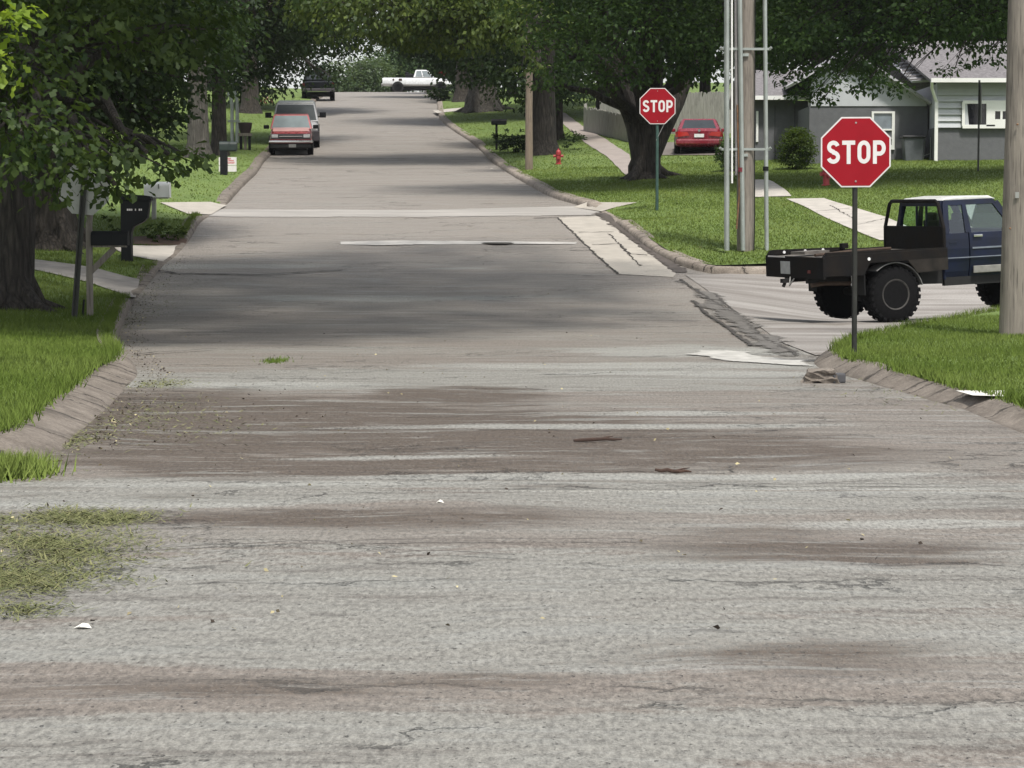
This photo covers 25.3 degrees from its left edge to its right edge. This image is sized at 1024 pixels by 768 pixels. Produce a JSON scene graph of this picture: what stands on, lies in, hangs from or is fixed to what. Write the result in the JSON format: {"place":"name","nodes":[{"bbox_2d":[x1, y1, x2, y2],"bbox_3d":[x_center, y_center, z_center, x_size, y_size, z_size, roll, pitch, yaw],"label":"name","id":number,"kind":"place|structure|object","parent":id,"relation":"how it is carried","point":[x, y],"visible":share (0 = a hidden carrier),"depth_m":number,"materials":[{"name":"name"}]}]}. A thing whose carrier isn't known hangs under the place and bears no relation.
{"place":"outdoors","nodes":[
{"label":"outdoors","id":0,"kind":"place"},
{"bbox_2d":[35,259,138,297],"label":"driveway","id":1,"kind":"structure","parent":0,"point":[112,281],"depth_m":45.01,"materials":[{"name":"concrete"}]},
{"bbox_2d":[115,245,176,260],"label":"driveway","id":2,"kind":"structure","parent":0,"point":[161,253],"depth_m":49.82,"materials":[{"name":"concrete"}]},
{"bbox_2d":[0,84,326,428],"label":"lawn","id":3,"kind":"structure","parent":0,"point":[216,184],"depth_m":68.89,"materials":[{"name":"plant"}]},
{"bbox_2d":[0,0,47,97],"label":"maple tree","id":4,"kind":"object","parent":3,"relation":"on","point":[16,16],"visible":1,"depth_m":21.86,"materials":[{"name":"green plant"}]},
{"bbox_2d":[0,331,113,426],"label":"grass","id":5,"kind":"structure","parent":3,"relation":"on","point":[34,347],"depth_m":23.95,"materials":[{"name":"plant"}]},
{"bbox_2d":[59,165,109,316],"bbox_3d":[-6.865,-2.046,36.125,0.797,2.884,0.074,5,4,0],"label":"stop sign","id":6,"kind":"object","parent":3,"relation":"on","point":[80,205],"visible":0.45,"depth_m":36.08,"materials":[{"name":"metal"}]},
{"bbox_2d":[0,214,185,340],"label":"grass","id":7,"kind":"structure","parent":3,"relation":"on","point":[27,323],"depth_m":39.67,"materials":[{"name":"plant"}]},
{"bbox_2d":[82,215,129,315],"bbox_3d":[-6.581,-1.817,36.557,0.860,2.054,0.208,0,4,0],"label":"mailbox","id":8,"kind":"object","parent":3,"relation":"on","point":[112,239],"visible":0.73,"depth_m":36.49,"materials":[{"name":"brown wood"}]},
{"bbox_2d":[126,231,129,245],"bbox_3d":[-6.161,-2.341,36.525,0.020,0.239,0.202,0,4,0],"label":"door","id":9,"kind":"structure","parent":8,"relation":"in","point":[127,233],"depth_m":36.45,"materials":[{"name":"black plastic"}]},
{"bbox_2d":[101,202,120,230],"bbox_3d":[-9.071,-3.791,51.974,0.387,0.723,0.816,1,4,14],"label":"shrub","id":10,"kind":"object","parent":3,"relation":"on","point":[110,220],"visible":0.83,"depth_m":51.90,"materials":[{"name":"green plant"}]},
{"bbox_2d":[0,0,254,312],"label":"oak tree","id":11,"kind":"object","parent":3,"relation":"on","point":[34,108],"visible":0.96,"depth_m":32.09,"materials":[{"name":"green plant"}]},
{"bbox_2d":[121,195,152,261],"bbox_3d":[-7.933,-3.275,48.139,0.674,1.446,0.300,0,4,0],"label":"mailbox","id":12,"kind":"object","parent":3,"relation":"on","point":[135,214],"visible":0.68,"depth_m":47.99,"materials":[{"name":"black plastic"}]},
{"bbox_2d":[6,0,283,253],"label":"oak tree","id":13,"kind":"object","parent":3,"relation":"on","point":[57,230],"visible":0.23,"depth_m":50.10,"materials":[{"name":"green plant"}]},
{"bbox_2d":[144,182,170,219],"bbox_3d":[-8.641,-4.321,55.532,0.622,1.225,0.278,0,4,0],"label":"mailbox","id":14,"kind":"object","parent":3,"relation":"on","point":[160,190],"visible":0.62,"depth_m":55.39,"materials":[{"name":"metal"}]},
{"bbox_2d":[169,182,170,197],"bbox_3d":[-8.340,-4.740,55.508,0.020,0.386,0.272,0,4,0],"label":"door","id":15,"kind":"structure","parent":14,"relation":"in","point":[169,182],"depth_m":55.55,"materials":[{"name":"white paint"}]},
{"bbox_2d":[133,234,186,244],"bbox_3d":[-8.162,-3.288,51.731,1.757,0.257,1.050,-4,5,-43],"label":"mulch bed","id":16,"kind":"object","parent":3,"relation":"on","point":[143,240],"visible":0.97,"depth_m":51.84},
{"bbox_2d":[139,221,187,241],"bbox_3d":[-7.981,-3.474,52.070,1.018,0.505,1.363,0,4,0],"label":"shrub","id":17,"kind":"object","parent":16,"relation":"on","point":[158,229],"visible":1,"depth_m":51.96,"materials":[{"name":"green plant"}]},
{"bbox_2d":[88,0,276,157],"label":"maple tree","id":18,"kind":"object","parent":3,"relation":"on","point":[197,130],"visible":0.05,"depth_m":81.89,"materials":[{"name":"green plant"}]},
{"bbox_2d":[219,157,236,171],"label":"yard sign","id":19,"kind":"object","parent":3,"relation":"on","point":[232,161],"visible":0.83,"depth_m":74.18,"materials":[{"name":"plastic"}]},
{"bbox_2d":[219,141,237,174],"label":"mailbox","id":20,"kind":"object","parent":3,"relation":"on","point":[225,147],"visible":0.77,"depth_m":72.67,"materials":[{"name":"black plastic"}]},
{"bbox_2d":[226,91,239,142],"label":"riser pole","id":21,"kind":"object","parent":3,"relation":"on","point":[232,120],"visible":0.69,"depth_m":93.62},
{"bbox_2d":[238,122,251,149],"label":"chair","id":22,"kind":"object","parent":3,"relation":"on","point":[245,128],"visible":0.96,"depth_m":89.43,"materials":[{"name":"brown wood"}]},
{"bbox_2d":[182,0,354,155],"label":"elm tree","id":23,"kind":"object","parent":3,"relation":"on","point":[289,39],"visible":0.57,"depth_m":93.30,"materials":[{"name":"green plant"}]},
{"bbox_2d":[207,0,400,113],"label":"elm tree","id":24,"kind":"object","parent":3,"relation":"on","point":[252,105],"visible":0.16,"depth_m":121.43,"materials":[{"name":"green plant"}]},
{"bbox_2d":[77,98,807,222],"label":"grass","id":25,"kind":"structure","parent":3,"relation":"on","point":[518,156],"depth_m":83.78,"materials":[{"name":"plant"}]},
{"bbox_2d":[0,211,1023,433],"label":"edge grass","id":26,"kind":"structure","parent":3,"relation":"on","point":[37,404],"depth_m":23.53,"materials":[{"name":"plant"}]},
{"bbox_2d":[160,202,225,213],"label":"driveway","id":27,"kind":"structure","parent":0,"point":[203,207],"depth_m":59.98,"materials":[{"name":"concrete"}]},
{"bbox_2d":[0,91,845,456],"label":"kerb","id":28,"kind":"structure","parent":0,"point":[73,410],"depth_m":21.72,"materials":[{"name":"concrete"}]},
{"bbox_2d":[433,108,459,112],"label":"footpath","id":29,"kind":"structure","parent":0,"point":[447,110],"depth_m":123.69,"materials":[{"name":"concrete"}]},
{"bbox_2d":[0,92,1023,767],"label":"road","id":30,"kind":"structure","parent":0,"point":[888,640],"depth_m":12.46,"materials":[{"name":"asphalt"}]},
{"bbox_2d":[0,446,76,483],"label":"grass tuft","id":31,"kind":"object","parent":30,"relation":"on","point":[19,465],"visible":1,"depth_m":14.86,"materials":[{"name":"plant"}]},
{"bbox_2d":[74,623,90,627],"bbox_3d":[-1.734,0.974,9.188,0.071,0.022,0.046,-1,4,-18],"label":"paper scrap","id":32,"kind":"object","parent":30,"relation":"on","point":[87,625],"visible":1,"depth_m":9.18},
{"bbox_2d":[0,501,250,620],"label":"grass clippings","id":33,"kind":"object","parent":30,"relation":"on","point":[23,574],"depth_m":11.32,"materials":[{"name":"plant"}]},
{"bbox_2d":[158,270,335,274],"bbox_3d":[-5.872,-2.345,46.911,4.645,0.167,1.185,1,4,9],"label":"crack","id":34,"kind":"object","parent":30,"relation":"on","point":[243,274],"visible":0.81,"depth_m":46.46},
{"bbox_2d":[254,355,302,363],"bbox_3d":[-2.908,-0.309,28.169,0.558,0.061,1.266,0,4,0],"label":"grass tuft","id":35,"kind":"object","parent":30,"relation":"on","point":[273,360],"visible":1,"depth_m":28.10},
{"bbox_2d":[264,114,318,154],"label":"pickup truck","id":36,"kind":"object","parent":30,"relation":"on","point":[291,132],"visible":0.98,"depth_m":89.13,"materials":[{"name":"red paint"}]},
{"bbox_2d":[265,100,325,146],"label":"van","id":37,"kind":"object","parent":30,"relation":"on","point":[296,107],"visible":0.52,"depth_m":95.06,"materials":[{"name":"silver metal"}]},
{"bbox_2d":[302,70,334,100],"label":"pickup truck","id":38,"kind":"object","parent":30,"relation":"on","point":[318,83],"visible":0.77,"depth_m":139.94,"materials":[{"name":"black paint"}]},
{"bbox_2d":[0,538,646,550],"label":"crack","id":39,"kind":"object","parent":30,"relation":"on","point":[350,540],"visible":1,"depth_m":11.69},
{"bbox_2d":[209,206,599,216],"bbox_3d":[-2.465,-4.532,59.407,12.104,0.388,3.451,-1,4,-8],"label":"concrete crossing","id":40,"kind":"object","parent":30,"relation":"on","point":[542,211],"visible":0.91,"depth_m":59.05,"materials":[{"name":"concrete"}]},
{"bbox_2d":[381,70,452,91],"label":"pickup truck","id":41,"kind":"object","parent":30,"relation":"on","point":[415,81],"visible":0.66,"depth_m":177.94,"materials":[{"name":"white paint"}]},
{"bbox_2d":[373,550,514,554],"bbox_3d":[-0.332,0.832,11.259,0.706,0.001,0.142,0,4,4],"label":"crack","id":42,"kind":"object","parent":30,"relation":"on","point":[447,550],"visible":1,"depth_m":11.29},
{"bbox_2d":[339,240,576,244],"bbox_3d":[-1.241,-3.231,52.082,5.554,0.112,1.024,0,4,0],"label":"concrete strip","id":43,"kind":"object","parent":30,"relation":"on","point":[401,242],"visible":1,"depth_m":52.12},
{"bbox_2d":[482,242,512,243],"bbox_3d":[-0.329,-3.227,52.051,0.757,0.030,0.757,0,4,0],"label":"manhole cover","id":44,"kind":"object","parent":43,"relation":"on","point":[497,243],"visible":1,"depth_m":51.75,"materials":[{"name":"metal"}]},
{"bbox_2d":[2,256,960,628],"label":"leaf litter","id":45,"kind":"object","parent":30,"relation":"on","point":[248,426],"visible":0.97,"depth_m":18.73,"materials":[{"name":"plant"}]},
{"bbox_2d":[47,267,953,470],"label":"dry litter","id":46,"kind":"object","parent":30,"relation":"on","point":[79,439],"visible":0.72,"depth_m":19.65,"materials":[{"name":"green plant"}]},
{"bbox_2d":[432,408,630,414],"bbox_3d":[0.141,0.243,20.084,2.251,0.001,0.090,-1,4,-21],"label":"crack","id":47,"kind":"object","parent":30,"relation":"on","point":[526,411],"visible":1,"depth_m":20.15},
{"bbox_2d":[557,217,618,273],"bbox_3d":[1.658,-3.232,52.024,0.132,1.216,11.332,0,4,-5],"label":"crack","id":48,"kind":"object","parent":30,"relation":"on","point":[588,246],"visible":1,"depth_m":51.10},
{"bbox_2d":[424,91,765,273],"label":"kerb","id":49,"kind":"structure","parent":30,"relation":"on","point":[648,242],"depth_m":56.29,"materials":[{"name":"concrete"}]},
{"bbox_2d":[558,216,675,276],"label":"parking slab","id":50,"kind":"structure","parent":30,"relation":"on","point":[593,232],"depth_m":50.98,"materials":[{"name":"concrete"}]},
{"bbox_2d":[609,234,640,265],"bbox_3d":[2.500,-3.022,50.861,0.116,0.669,6.165,0,4,-4],"label":"crack","id":51,"kind":"object","parent":50,"relation":"on","point":[625,249],"visible":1,"depth_m":50.44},
{"bbox_2d":[594,212,686,271],"bbox_3d":[2.888,-3.370,52.856,0.489,1.325,12.423,0,4,-6],"label":"gutter","id":52,"kind":"object","parent":30,"relation":"on","point":[673,266],"visible":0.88,"depth_m":51.12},
{"bbox_2d":[569,466,732,471],"bbox_3d":[0.955,0.572,15.151,1.183,0.001,0.263,-1,4,-14],"label":"crack","id":53,"kind":"object","parent":30,"relation":"on","point":[654,469],"visible":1,"depth_m":15.18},
{"bbox_2d":[655,468,691,472],"bbox_3d":[1.098,0.574,15.128,0.282,0.036,0.135,-2,4,-28],"label":"twig","id":54,"kind":"object","parent":30,"relation":"on","point":[680,470],"visible":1,"depth_m":15.11,"materials":[{"name":"wood"}]},
{"bbox_2d":[672,278,799,354],"bbox_3d":[3.633,-1.263,37.443,1.132,0.682,17.144,0,4,0],"label":"broken asphalt edge","id":55,"kind":"object","parent":30,"relation":"on","point":[734,317],"visible":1,"depth_m":36.76,"materials":[{"name":"asphalt"}]},
{"bbox_2d":[690,300,752,344],"bbox_3d":[3.378,-1.040,36.705,0.249,0.311,10.420,0,4,0],"label":"crack","id":56,"kind":"object","parent":55,"relation":"on","point":[728,327],"visible":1,"depth_m":36.76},
{"bbox_2d":[713,293,738,312],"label":"crack","id":57,"kind":"object","parent":55,"relation":"on","point":[726,304],"visible":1,"depth_m":41.56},
{"bbox_2d":[679,279,800,354],"bbox_3d":[3.750,-1.240,37.407,0.527,0.637,16.301,0,4,-1],"label":"crack","id":58,"kind":"object","parent":55,"relation":"on","point":[757,332],"visible":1,"depth_m":40.12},
{"bbox_2d":[687,350,807,364],"bbox_3d":[2.934,-0.347,28.890,1.299,0.014,4.298,-1,4,-19],"label":"concrete gutter","id":59,"kind":"object","parent":30,"relation":"on","point":[731,355],"visible":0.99,"depth_m":28.75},
{"bbox_2d":[758,483,1013,484],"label":"crack","id":60,"kind":"object","parent":30,"relation":"on","point":[873,483],"visible":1,"depth_m":14.34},
{"bbox_2d":[814,333,1023,432],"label":"kerb","id":61,"kind":"structure","parent":30,"relation":"on","point":[1005,414],"depth_m":22.35,"materials":[{"name":"concrete"}]},
{"bbox_2d":[184,0,885,91],"label":"sky","id":62,"kind":"structure","parent":0,"point":[720,80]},
{"bbox_2d":[563,113,630,173],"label":"sidewalk","id":63,"kind":"structure","parent":0,"point":[619,158],"depth_m":89.05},
{"bbox_2d":[573,436,621,441],"bbox_3d":[0.655,0.421,17.397,0.400,0.033,0.093,-3,5,-34],"label":"twig","id":64,"kind":"object","parent":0,"point":[595,439],"visible":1,"depth_m":17.40,"materials":[{"name":"wood"}]},
{"bbox_2d":[575,202,635,210],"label":"driveway","id":65,"kind":"structure","parent":0,"point":[606,206],"depth_m":60.17,"materials":[{"name":"concrete"}]},
{"bbox_2d":[662,142,723,154],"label":"driveway","id":66,"kind":"structure","parent":0,"point":[669,148],"depth_m":81.34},
{"bbox_2d":[672,119,723,153],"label":"car","id":67,"kind":"object","parent":66,"relation":"on","point":[698,135],"visible":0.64,"depth_m":79.98,"materials":[{"name":"red paint"}]},
{"bbox_2d":[432,83,1003,264],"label":"lawn","id":68,"kind":"structure","parent":0,"point":[451,104],"depth_m":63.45,"materials":[{"name":"plant"}]},
{"bbox_2d":[364,6,468,101],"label":"elm tree","id":69,"kind":"object","parent":68,"relation":"on","point":[460,95],"visible":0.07,"depth_m":149.06,"materials":[{"name":"green plant"}]},
{"bbox_2d":[265,0,576,155],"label":"walnut tree","id":70,"kind":"object","parent":68,"relation":"on","point":[475,20],"visible":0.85,"depth_m":80.94,"materials":[{"name":"green plant"}]},
{"bbox_2d":[423,86,454,100],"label":"shrub","id":71,"kind":"object","parent":68,"relation":"on","point":[439,94],"visible":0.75,"depth_m":136.69,"materials":[{"name":"green plant"}]},
{"bbox_2d":[391,4,574,113],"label":"oak tree","id":72,"kind":"object","parent":68,"relation":"on","point":[473,99],"visible":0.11,"depth_m":111.89,"materials":[{"name":"green plant"}]},
{"bbox_2d":[491,119,506,149],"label":"mailbox","id":73,"kind":"object","parent":68,"relation":"on","point":[496,122],"visible":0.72,"depth_m":90.09,"materials":[{"name":"black plastic"}]},
{"bbox_2d":[525,72,532,169],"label":"utility pole","id":74,"kind":"object","parent":68,"relation":"on","point":[529,132],"visible":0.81,"depth_m":75.81,"materials":[{"name":"brown wood"}]},
{"bbox_2d":[491,128,586,151],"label":"hedge","id":75,"kind":"object","parent":68,"relation":"on","point":[517,138],"visible":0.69,"depth_m":87.39,"materials":[{"name":"green plant"}]},
{"bbox_2d":[436,0,642,139],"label":"walnut tree","id":76,"kind":"object","parent":68,"relation":"on","point":[504,79],"visible":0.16,"depth_m":92.30,"materials":[{"name":"green plant"}]},
{"bbox_2d":[553,148,562,164],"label":"fire hydrant","id":77,"kind":"object","parent":68,"relation":"on","point":[558,155],"visible":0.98,"depth_m":78.19,"materials":[{"name":"metal"}]},
{"bbox_2d":[533,0,670,109],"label":"yard tree","id":78,"kind":"object","parent":68,"relation":"on","point":[598,101],"visible":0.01,"depth_m":110.98,"materials":[{"name":"green plant"}]},
{"bbox_2d":[583,103,627,141],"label":"board fence","id":79,"kind":"object","parent":68,"relation":"on","point":[602,122],"visible":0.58,"depth_m":95.63,"materials":[{"name":"grey wood"}]},
{"bbox_2d":[600,102,619,113],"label":"board fence","id":80,"kind":"object","parent":68,"relation":"on","point":[603,106],"visible":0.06,"depth_m":103.09,"materials":[{"name":"grey wood"}]},
{"bbox_2d":[572,0,721,85],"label":"yard tree","id":81,"kind":"object","parent":68,"relation":"on","point":[661,40],"visible":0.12,"depth_m":105.96,"materials":[{"name":"green plant"}]},
{"bbox_2d":[639,88,675,210],"bbox_3d":[3.700,-5.767,58.043,0.914,3.524,0.133,0,4,0],"label":"stop sign","id":82,"kind":"object","parent":68,"relation":"on","point":[657,106],"visible":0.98,"depth_m":57.91,"materials":[{"name":"red metal"}]},
{"bbox_2d":[482,0,856,181],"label":"maple tree","id":83,"kind":"object","parent":68,"relation":"on","point":[629,89],"visible":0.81,"depth_m":64.64,"materials":[{"name":"green plant"}]},
{"bbox_2d":[619,0,729,92],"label":"yard tree","id":84,"kind":"object","parent":68,"relation":"on","point":[704,86],"depth_m":111.06,"materials":[{"name":"green plant"}]},
{"bbox_2d":[671,89,730,133],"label":"board fence","id":85,"kind":"object","parent":68,"relation":"on","point":[708,105],"visible":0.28,"depth_m":94.04,"materials":[{"name":"grey wood"}]},
{"bbox_2d":[713,138,734,171],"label":"shrub","id":86,"kind":"object","parent":68,"relation":"on","point":[721,157],"visible":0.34,"depth_m":70.21,"materials":[{"name":"green plant"}]},
{"bbox_2d":[719,0,771,251],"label":"utility pole","id":87,"kind":"object","parent":68,"relation":"on","point":[744,48],"visible":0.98,"depth_m":48.58,"materials":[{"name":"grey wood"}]},
{"bbox_2d":[672,0,855,91],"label":"yard tree","id":88,"kind":"object","parent":68,"relation":"on","point":[706,18],"visible":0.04,"depth_m":103.63,"materials":[{"name":"green plant"}]},
{"bbox_2d":[774,126,818,169],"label":"shrub","id":89,"kind":"object","parent":68,"relation":"on","point":[797,156],"visible":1,"depth_m":69.44,"materials":[{"name":"green plant"}]},
{"bbox_2d":[709,0,909,75],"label":"yard tree","id":90,"kind":"object","parent":68,"relation":"on","point":[816,53],"visible":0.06,"depth_m":98.56,"materials":[{"name":"green plant"}]},
{"bbox_2d":[820,170,830,185],"bbox_3d":[8.652,-5.744,62.647,0.387,0.642,0.286,-3,5,-35],"label":"fire hydrant","id":91,"kind":"object","parent":68,"relation":"on","point":[825,175],"visible":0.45,"depth_m":62.58,"materials":[{"name":"metal"}]},
{"bbox_2d":[714,0,1007,109],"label":"maple tree","id":92,"kind":"object","parent":68,"relation":"on","point":[891,31],"visible":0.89,"depth_m":61.11,"materials":[{"name":"green plant"}]},
{"bbox_2d":[729,41,1006,163],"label":"house","id":93,"kind":"structure","parent":68,"relation":"on","point":[941,111],"depth_m":71.78,"materials":[{"name":"grey paint"}]},
{"bbox_2d":[871,111,894,149],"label":"window","id":94,"kind":"structure","parent":93,"relation":"in","point":[885,119],"depth_m":71.84,"materials":[{"name":"white paint"}]},
{"bbox_2d":[962,100,1005,127],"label":"window","id":95,"kind":"structure","parent":93,"relation":"in","point":[993,111],"depth_m":70.48,"materials":[{"name":"white paint"}]},
{"bbox_2d":[899,135,925,160],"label":"wheelie bin","id":96,"kind":"object","parent":68,"relation":"on","point":[912,147],"visible":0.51,"depth_m":71.14,"materials":[{"name":"black plastic"}]},
{"bbox_2d":[834,2,995,72],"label":"yard tree","id":97,"kind":"object","parent":68,"relation":"on","point":[881,43],"visible":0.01,"depth_m":103.14,"materials":[{"name":"green plant"}]},
{"bbox_2d":[831,0,1007,68],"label":"yard tree","id":98,"kind":"object","parent":68,"relation":"on","point":[972,38],"visible":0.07,"depth_m":97.35,"materials":[{"name":"green plant"}]},
{"bbox_2d":[923,137,930,159],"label":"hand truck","id":99,"kind":"object","parent":68,"relation":"on","point":[930,149],"visible":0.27,"depth_m":71.31,"materials":[{"name":"black metal"}]},
{"bbox_2d":[977,80,981,170],"bbox_3d":[13.303,-7.273,64.859,0.071,2.743,0.450,0,4,4],"label":"edge on sign","id":100,"kind":"object","parent":68,"relation":"on","point":[979,104],"visible":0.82,"depth_m":64.79,"materials":[{"name":"metal"}]},
{"bbox_2d":[755,179,790,196],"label":"sidewalk","id":101,"kind":"structure","parent":0,"point":[774,189],"depth_m":61.74,"materials":[{"name":"concrete"}]},
{"bbox_2d":[686,273,992,354],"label":"side street","id":102,"kind":"structure","parent":0,"point":[796,316],"depth_m":43.09,"materials":[{"name":"concrete"}]},
{"bbox_2d":[765,195,1002,322],"bbox_3d":[7.146,-2.167,38.697,5.580,2.038,2.140,-4,6,-20],"label":"flatbed truck","id":103,"kind":"object","parent":102,"relation":"on","point":[959,247],"visible":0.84,"depth_m":37.97,"materials":[{"name":"metal"}]},
{"bbox_2d":[789,198,905,239],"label":"sidewalk","id":104,"kind":"structure","parent":0,"point":[873,228],"depth_m":54.33,"materials":[{"name":"concrete"}]},
{"bbox_2d":[846,311,1023,397],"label":"lawn","id":105,"kind":"structure","parent":0,"point":[995,313],"depth_m":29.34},
{"bbox_2d":[821,117,890,352],"bbox_3d":[4.094,-1.558,27.176,0.834,3.241,0.074,0,4,0],"label":"stop sign","id":106,"kind":"object","parent":105,"relation":"on","point":[855,153],"visible":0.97,"depth_m":27.07,"materials":[{"name":"metal"}]},
{"bbox_2d":[999,0,1023,334],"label":"utility pole","id":107,"kind":"object","parent":105,"relation":"on","point":[1011,317],"visible":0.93,"depth_m":30.84,"materials":[{"name":"brown wood"}]},
{"bbox_2d":[956,390,1002,395],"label":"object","id":108,"kind":"structure","parent":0,"point":[972,392],"depth_m":20.84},
{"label":"ground","id":109,"kind":"structure","parent":0,"visible":0},
{"bbox_2d":[300,51,404,91],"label":"bush","id":110,"kind":"object","parent":109,"relation":"on","point":[361,76],"visible":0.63,"depth_m":194.05,"materials":[{"name":"plant"}]},
{"bbox_2d":[362,40,455,91],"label":"bush","id":111,"kind":"object","parent":109,"relation":"on","point":[408,67],"visible":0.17,"depth_m":200.71,"materials":[{"name":"green plant"}]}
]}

